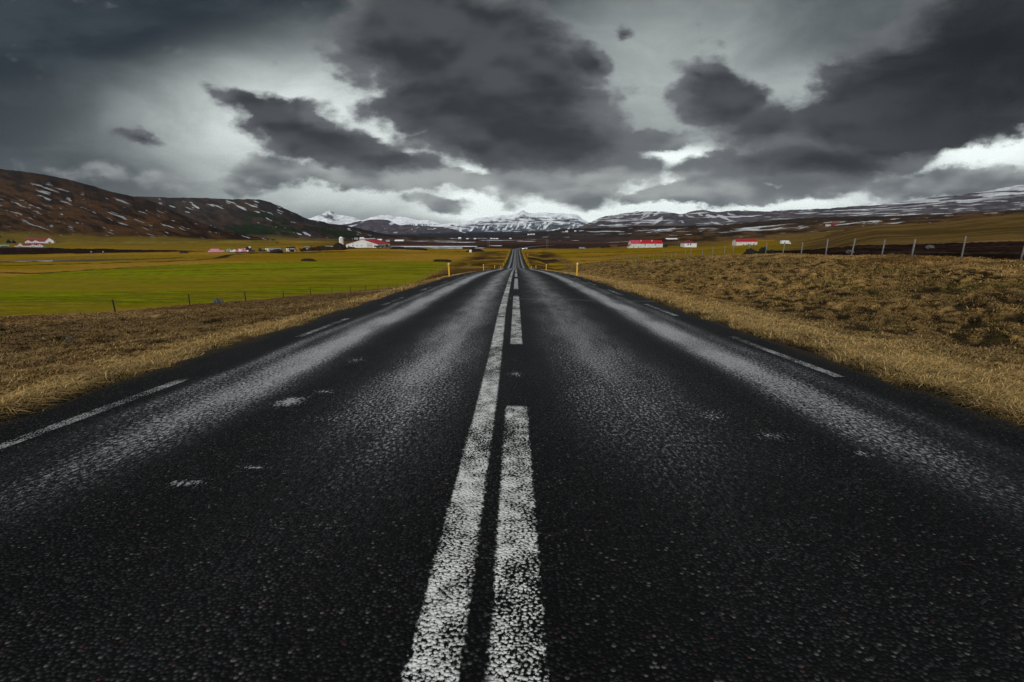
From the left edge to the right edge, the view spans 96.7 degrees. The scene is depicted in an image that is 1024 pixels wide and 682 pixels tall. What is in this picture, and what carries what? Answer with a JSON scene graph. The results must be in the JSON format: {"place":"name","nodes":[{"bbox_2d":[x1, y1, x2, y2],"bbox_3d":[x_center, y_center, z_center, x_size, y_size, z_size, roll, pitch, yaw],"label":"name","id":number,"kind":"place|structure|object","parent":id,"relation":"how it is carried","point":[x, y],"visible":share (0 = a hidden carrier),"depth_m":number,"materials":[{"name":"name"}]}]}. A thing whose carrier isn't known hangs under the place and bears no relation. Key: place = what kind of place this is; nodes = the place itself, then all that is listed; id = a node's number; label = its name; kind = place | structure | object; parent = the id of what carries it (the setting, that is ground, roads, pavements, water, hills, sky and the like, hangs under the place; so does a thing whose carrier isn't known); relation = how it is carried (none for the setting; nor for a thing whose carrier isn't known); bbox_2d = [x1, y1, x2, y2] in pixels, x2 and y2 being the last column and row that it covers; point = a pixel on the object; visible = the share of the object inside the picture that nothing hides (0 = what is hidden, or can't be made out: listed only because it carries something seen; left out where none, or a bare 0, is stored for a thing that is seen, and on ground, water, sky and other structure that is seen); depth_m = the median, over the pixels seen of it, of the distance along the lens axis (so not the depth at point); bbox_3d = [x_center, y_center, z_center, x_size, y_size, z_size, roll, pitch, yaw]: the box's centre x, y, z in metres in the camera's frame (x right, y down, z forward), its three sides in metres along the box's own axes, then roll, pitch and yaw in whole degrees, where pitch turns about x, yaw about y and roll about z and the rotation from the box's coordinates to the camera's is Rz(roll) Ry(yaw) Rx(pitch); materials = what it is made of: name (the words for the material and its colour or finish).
{"place":"outdoors","nodes":[
{"label":"outdoors","id":0,"kind":"place"},
{"bbox_2d":[8,259,126,261],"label":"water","id":1,"kind":"structure","parent":0,"point":[67,260],"depth_m":233.12,"materials":[{"name":"grey liquid"}]},
{"bbox_2d":[0,247,195,254],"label":"ploughed field","id":2,"kind":"structure","parent":0,"point":[12,251],"depth_m":358.99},
{"bbox_2d":[0,169,275,243],"bbox_3d":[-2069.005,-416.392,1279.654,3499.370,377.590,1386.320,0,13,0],"label":"hill","id":3,"kind":"structure","parent":0,"point":[57,209],"depth_m":979.10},
{"bbox_2d":[0,261,452,316],"bbox_3d":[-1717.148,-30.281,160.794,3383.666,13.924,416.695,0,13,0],"label":"green field","id":4,"kind":"structure","parent":0,"point":[84,291],"depth_m":118.41,"materials":[{"name":"green plant"}]},
{"bbox_2d":[135,196,449,240],"bbox_3d":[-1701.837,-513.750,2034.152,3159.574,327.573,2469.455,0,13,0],"label":"hill","id":5,"kind":"structure","parent":0,"point":[259,218],"depth_m":1534.13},
{"bbox_2d":[307,210,358,224],"bbox_3d":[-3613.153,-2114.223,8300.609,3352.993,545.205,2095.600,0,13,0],"label":"snowy mountain","id":6,"kind":"structure","parent":0,"point":[329,217],"depth_m":8286.38,"materials":[{"name":"white snow"}]},
{"bbox_2d":[345,215,441,225],"bbox_3d":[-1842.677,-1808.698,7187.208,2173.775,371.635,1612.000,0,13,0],"label":"snowy mountain","id":7,"kind":"structure","parent":0,"point":[399,220],"depth_m":7212.43,"materials":[{"name":"white snow"}]},
{"bbox_2d":[342,219,463,233],"bbox_3d":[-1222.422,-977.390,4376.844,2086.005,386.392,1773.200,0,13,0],"label":"mountain","id":8,"kind":"structure","parent":0,"point":[383,226],"depth_m":4199.60,"materials":[{"name":"grey stone"}]},
{"bbox_2d":[399,246,476,246],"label":"water","id":9,"kind":"structure","parent":0,"point":[437,246],"depth_m":505.80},
{"bbox_2d":[427,210,588,232],"bbox_3d":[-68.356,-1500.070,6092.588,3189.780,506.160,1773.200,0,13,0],"label":"mountain","id":10,"kind":"structure","parent":0,"point":[522,220],"depth_m":5904.59,"materials":[{"name":"white snow"}]},
{"bbox_2d":[0,245,1023,681],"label":"road","id":11,"kind":"structure","parent":0,"point":[514,469],"depth_m":2.17,"materials":[{"name":"black asphalt"}]},
{"bbox_2d":[0,214,1023,427],"bbox_3d":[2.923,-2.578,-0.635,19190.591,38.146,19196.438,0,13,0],"label":"ground","id":12,"kind":"structure","parent":0,"point":[571,253],"depth_m":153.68,"materials":[{"name":"plant"}]},
{"bbox_2d":[14,243,45,246],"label":"farm building","id":13,"kind":"structure","parent":12,"relation":"on","point":[29,245],"depth_m":490.95,"materials":[{"name":"white paint"}]},
{"bbox_2d":[24,238,55,242],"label":"farm building","id":14,"kind":"structure","parent":12,"relation":"on","point":[39,240],"depth_m":618.29,"materials":[{"name":"white paint"}]},
{"bbox_2d":[213,298,222,302],"bbox_3d":[-27.208,-3.622,42.086,0.754,0.856,0.769,7,15,29],"label":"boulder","id":15,"kind":"object","parent":12,"relation":"on","point":[216,300],"visible":0.62,"depth_m":41.85,"materials":[{"name":"grey stone"}]},
{"bbox_2d":[0,263,451,311],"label":"wire fence","id":16,"kind":"object","parent":12,"relation":"on","point":[202,299],"visible":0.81,"depth_m":37.98,"materials":[{"name":"brown wood"}]},
{"bbox_2d":[270,249,282,252],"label":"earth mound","id":17,"kind":"object","parent":12,"relation":"on","point":[276,251],"visible":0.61,"depth_m":316.36,"materials":[{"name":"brown soil"}]},
{"bbox_2d":[301,258,315,260],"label":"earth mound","id":18,"kind":"object","parent":12,"relation":"on","point":[308,259],"visible":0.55,"depth_m":220.86,"materials":[{"name":"brown soil"}]},
{"bbox_2d":[307,246,340,250],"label":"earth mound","id":19,"kind":"object","parent":12,"relation":"on","point":[325,248],"visible":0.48,"depth_m":344.98,"materials":[{"name":"brown soil"}]},
{"bbox_2d":[333,243,345,249],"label":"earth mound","id":20,"kind":"object","parent":12,"relation":"on","point":[340,246],"visible":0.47,"depth_m":351.39,"materials":[{"name":"brown soil"}]},
{"bbox_2d":[339,237,343,244],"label":"silo","id":21,"kind":"object","parent":12,"relation":"on","point":[341,241],"visible":0.72,"depth_m":414.06,"materials":[{"name":"white metal"}]},
{"bbox_2d":[346,238,389,247],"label":"barn","id":22,"kind":"structure","parent":12,"relation":"on","point":[367,243],"depth_m":404.61,"materials":[{"name":"white paint"}]},
{"bbox_2d":[403,248,426,249],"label":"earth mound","id":23,"kind":"object","parent":12,"relation":"on","point":[416,248],"visible":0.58,"depth_m":374.88,"materials":[{"name":"brown soil"}]},
{"bbox_2d":[433,259,451,261],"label":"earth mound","id":24,"kind":"object","parent":12,"relation":"on","point":[441,260],"visible":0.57,"depth_m":218.48,"materials":[{"name":"brown soil"}]},
{"bbox_2d":[391,231,543,237],"bbox_3d":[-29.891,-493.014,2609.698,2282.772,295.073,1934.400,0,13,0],"label":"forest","id":25,"kind":"object","parent":12,"relation":"on","point":[474,234],"visible":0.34,"depth_m":2357.75,"materials":[{"name":"black plant"}]},
{"bbox_2d":[465,248,483,251],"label":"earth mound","id":26,"kind":"object","parent":12,"relation":"on","point":[476,250],"visible":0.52,"depth_m":357.91,"materials":[{"name":"brown soil"}]},
{"bbox_2d":[627,240,662,247],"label":"farm building","id":27,"kind":"structure","parent":12,"relation":"on","point":[644,243],"depth_m":409.99,"materials":[{"name":"white paint"}]},
{"bbox_2d":[680,240,696,246],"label":"house","id":28,"kind":"structure","parent":12,"relation":"on","point":[688,243],"depth_m":415.00,"materials":[{"name":"white paint"}]},
{"bbox_2d":[732,239,757,245],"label":"farm building","id":29,"kind":"structure","parent":12,"relation":"on","point":[736,242],"depth_m":391.90,"materials":[{"name":"white paint"}]},
{"bbox_2d":[743,248,755,253],"bbox_3d":[23.376,-8.632,44.788,1.147,1.018,0.838,10,16,35],"label":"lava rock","id":30,"kind":"object","parent":12,"relation":"on","point":[750,251],"visible":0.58,"depth_m":44.51,"materials":[{"name":"black stone"}]},
{"bbox_2d":[758,247,766,253],"bbox_3d":[24.543,-8.697,44.573,0.660,1.088,0.788,-8,16,-32],"label":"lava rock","id":31,"kind":"object","parent":12,"relation":"on","point":[762,250],"visible":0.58,"depth_m":44.39,"materials":[{"name":"black stone"}]},
{"bbox_2d":[780,240,790,243],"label":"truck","id":32,"kind":"object","parent":12,"relation":"on","point":[785,241],"visible":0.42,"depth_m":440.16,"materials":[{"name":"white metal"}]},
{"bbox_2d":[612,232,1023,261],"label":"wire fence","id":33,"kind":"object","parent":12,"relation":"on","point":[1022,254],"visible":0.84,"depth_m":31.40,"materials":[{"name":"grey wood"}]},
{"bbox_2d":[0,0,1023,223],"label":"sky","id":34,"kind":"structure","parent":0,"point":[441,111],"materials":[{"name":"grey"}]},
{"bbox_2d":[493,210,1023,241],"bbox_3d":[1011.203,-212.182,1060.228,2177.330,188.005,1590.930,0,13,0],"label":"hill","id":35,"kind":"structure","parent":0,"point":[798,229],"depth_m":947.83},
{"bbox_2d":[578,184,1023,227],"bbox_3d":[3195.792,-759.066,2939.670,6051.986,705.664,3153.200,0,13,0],"label":"mountain","id":36,"kind":"structure","parent":0,"point":[1006,198],"depth_m":2722.84,"materials":[{"name":"grey stone"}]},
{"bbox_2d":[859,203,880,205],"bbox_3d":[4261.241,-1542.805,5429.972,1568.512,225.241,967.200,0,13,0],"label":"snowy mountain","id":37,"kind":"structure","parent":0,"point":[869,204],"depth_m":5492.42,"materials":[{"name":"white snow"}]},
{"bbox_2d":[774,241,1023,259],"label":"ploughed field","id":38,"kind":"structure","parent":0,"point":[1010,250],"depth_m":40.51,"materials":[{"name":"brown soil"}]}
]}

